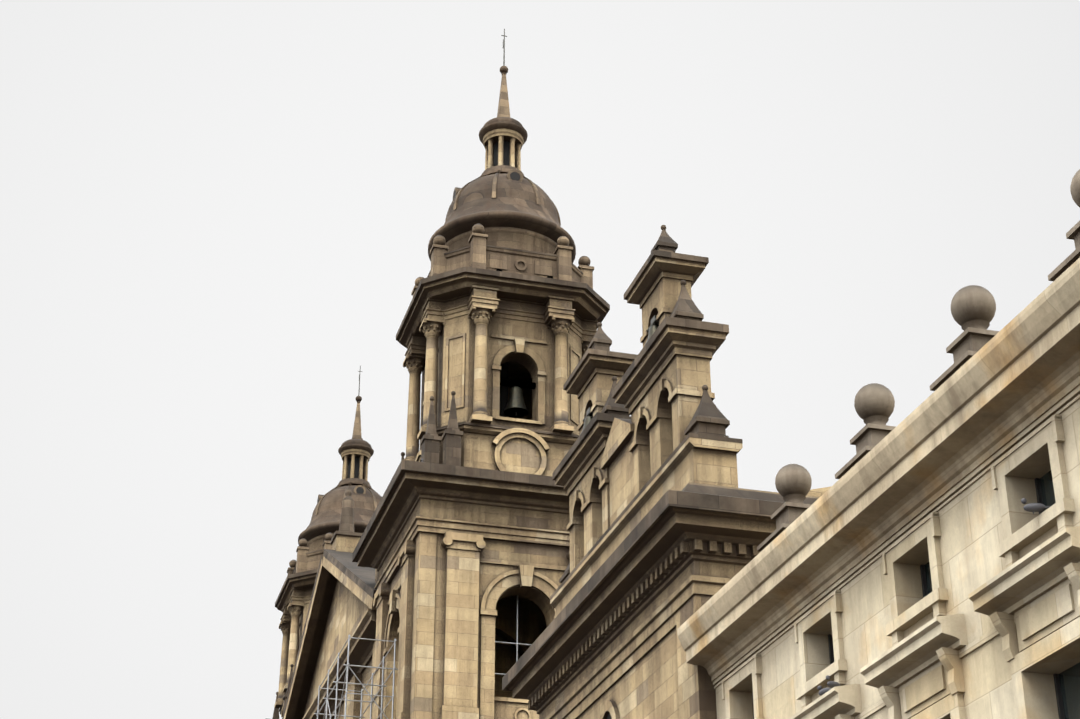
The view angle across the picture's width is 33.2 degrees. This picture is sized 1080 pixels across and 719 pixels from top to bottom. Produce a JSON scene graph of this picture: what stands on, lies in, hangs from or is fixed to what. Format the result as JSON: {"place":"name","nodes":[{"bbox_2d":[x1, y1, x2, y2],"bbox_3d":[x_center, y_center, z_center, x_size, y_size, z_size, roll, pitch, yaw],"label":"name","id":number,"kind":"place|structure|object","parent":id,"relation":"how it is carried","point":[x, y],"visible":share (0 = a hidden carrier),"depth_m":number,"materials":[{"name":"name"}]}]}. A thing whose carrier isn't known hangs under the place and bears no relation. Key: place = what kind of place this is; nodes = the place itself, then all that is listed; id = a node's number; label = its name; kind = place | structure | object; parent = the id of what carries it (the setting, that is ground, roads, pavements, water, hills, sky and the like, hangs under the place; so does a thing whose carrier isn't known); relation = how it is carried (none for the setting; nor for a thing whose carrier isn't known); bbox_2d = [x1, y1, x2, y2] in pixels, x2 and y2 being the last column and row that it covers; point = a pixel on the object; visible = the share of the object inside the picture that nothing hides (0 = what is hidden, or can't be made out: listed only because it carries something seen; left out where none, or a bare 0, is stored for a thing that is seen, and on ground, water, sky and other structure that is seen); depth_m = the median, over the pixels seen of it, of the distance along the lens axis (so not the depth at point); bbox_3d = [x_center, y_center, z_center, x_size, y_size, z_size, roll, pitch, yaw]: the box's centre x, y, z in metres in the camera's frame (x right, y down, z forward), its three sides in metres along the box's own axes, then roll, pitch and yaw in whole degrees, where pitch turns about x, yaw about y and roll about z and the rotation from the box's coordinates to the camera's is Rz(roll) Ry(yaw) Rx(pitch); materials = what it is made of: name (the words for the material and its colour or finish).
{"place":"outdoors","nodes":[
{"label":"outdoors","id":0,"kind":"place"},
{"bbox_2d":[428,66,575,262],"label":"dome","id":1,"kind":"structure","parent":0,"point":[513,203],"depth_m":72.56,"materials":[{"name":"brown stone"}]},
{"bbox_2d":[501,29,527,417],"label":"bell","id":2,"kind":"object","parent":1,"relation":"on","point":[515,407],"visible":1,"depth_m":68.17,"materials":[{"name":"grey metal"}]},
{"bbox_2d":[0,0,1079,718],"label":"sky","id":3,"kind":"structure","parent":0,"point":[214,214],"materials":[{"name":"white"}]},
{"bbox_2d":[507,257,831,718],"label":"sagrario chapel","id":4,"kind":"structure","parent":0,"point":[613,646],"depth_m":41.54,"materials":[{"name":"beige stone"}]},
{"bbox_2d":[581,315,658,432],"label":"sagrario bells","id":5,"kind":"object","parent":4,"relation":"in","point":[653,327],"visible":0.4,"depth_m":43.59,"materials":[{"name":"grey metal"}]},
{"bbox_2d":[559,225,729,582],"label":"finials","id":6,"kind":"object","parent":4,"relation":"on","point":[709,418],"visible":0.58,"depth_m":42.24,"materials":[{"name":"brown stone"}]},
{"bbox_2d":[502,250,816,690],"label":"soot caps","id":7,"kind":"object","parent":4,"relation":"on","point":[725,500],"visible":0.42,"depth_m":41.37,"materials":[{"name":"stone"}]},
{"bbox_2d":[713,385,1079,718],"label":"palace facade","id":8,"kind":"structure","parent":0,"point":[988,627],"depth_m":26.75,"materials":[{"name":"beige stone"}]},
{"bbox_2d":[421,459,1050,695],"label":"pigeons","id":9,"kind":"object","parent":8,"relation":"on","point":[1034,507],"visible":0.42,"depth_m":24.70,"materials":[{"name":"grey"}]},
{"bbox_2d":[677,258,1079,681],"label":"cornice","id":10,"kind":"structure","parent":8,"relation":"attached to","point":[1018,374],"depth_m":28.08,"materials":[{"name":"beige stone"}]},
{"bbox_2d":[757,169,1079,550],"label":"ball finials","id":11,"kind":"object","parent":10,"relation":"on","point":[973,309],"visible":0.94,"depth_m":30.93,"materials":[{"name":"grey stone"}]},
{"bbox_2d":[752,478,1064,718],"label":"palace window frames","id":12,"kind":"structure","parent":8,"relation":"in","point":[1055,676],"depth_m":25.89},
{"bbox_2d":[832,470,1079,718],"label":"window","id":13,"kind":"structure","parent":12,"relation":"in","point":[1070,683],"depth_m":24.60,"materials":[{"name":"black glass"}]},
{"bbox_3d":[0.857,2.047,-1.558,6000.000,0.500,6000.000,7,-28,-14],"label":"plaza ground","id":14,"kind":"structure","parent":0,"visible":0},
{"bbox_2d":[274,449,370,716],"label":"bell tower","id":15,"kind":"structure","parent":14,"relation":"on","point":[293,603],"depth_m":99.23,"materials":[{"name":"beige stone"}]},
{"bbox_2d":[272,549,323,718],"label":"cathedral tower caps","id":16,"kind":"object","parent":15,"relation":"on","point":[277,710],"visible":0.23,"depth_m":98.42,"materials":[{"name":"stone"}]},
{"bbox_2d":[287,402,381,574],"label":"trim","id":17,"kind":"structure","parent":15,"relation":"on","point":[306,562],"depth_m":100.82,"materials":[{"name":"beige stone"}]},
{"bbox_2d":[298,396,381,543],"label":"dome","id":18,"kind":"structure","parent":15,"relation":"on","point":[326,519],"depth_m":101.85,"materials":[{"name":"brown stone"}]},
{"bbox_2d":[317,457,363,502],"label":"window","id":19,"kind":"structure","parent":15,"relation":"in","point":[359,490],"depth_m":104.69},
{"bbox_2d":[314,635,397,718],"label":"scaffold tubes","id":20,"kind":"object","parent":14,"relation":"on","point":[347,665],"visible":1,"depth_m":65.02},
{"bbox_2d":[284,534,520,718],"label":"pediment wall","id":21,"kind":"structure","parent":14,"relation":"on","point":[342,608],"depth_m":81.06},
{"bbox_2d":[282,488,376,718],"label":"cathedral soot","id":22,"kind":"object","parent":21,"relation":"on","point":[363,578],"visible":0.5,"depth_m":82.65,"materials":[{"name":"stone"}]},
{"bbox_2d":[355,128,607,718],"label":"bell tower","id":23,"kind":"structure","parent":14,"relation":"on","point":[459,563],"depth_m":66.43,"materials":[{"name":"beige stone"}]},
{"bbox_2d":[352,245,609,561],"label":"cathedral tower caps","id":24,"kind":"object","parent":23,"relation":"on","point":[451,437],"visible":0.31,"depth_m":66.10,"materials":[{"name":"brown stone"}]},
{"bbox_2d":[453,141,519,416],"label":"cathedral tower interior","id":25,"kind":"object","parent":23,"relation":"in","point":[504,366],"visible":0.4,"depth_m":71.49,"materials":[{"name":"black"}]},
{"bbox_2d":[411,74,593,295],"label":"trim","id":26,"kind":"structure","parent":23,"relation":"on","point":[478,238],"depth_m":70.91,"materials":[{"name":"beige stone"}]},
{"bbox_2d":[495,595,531,674],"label":"window bars","id":27,"kind":"object","parent":23,"relation":"attached to","point":[516,643],"visible":0.08,"depth_m":63.71,"materials":[{"name":"grey metal"}]},
{"bbox_2d":[500,378,535,389],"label":"bell beam","id":28,"kind":"structure","parent":23,"relation":"in","point":[522,384],"depth_m":68.65,"materials":[{"name":"black wood"}]}
]}

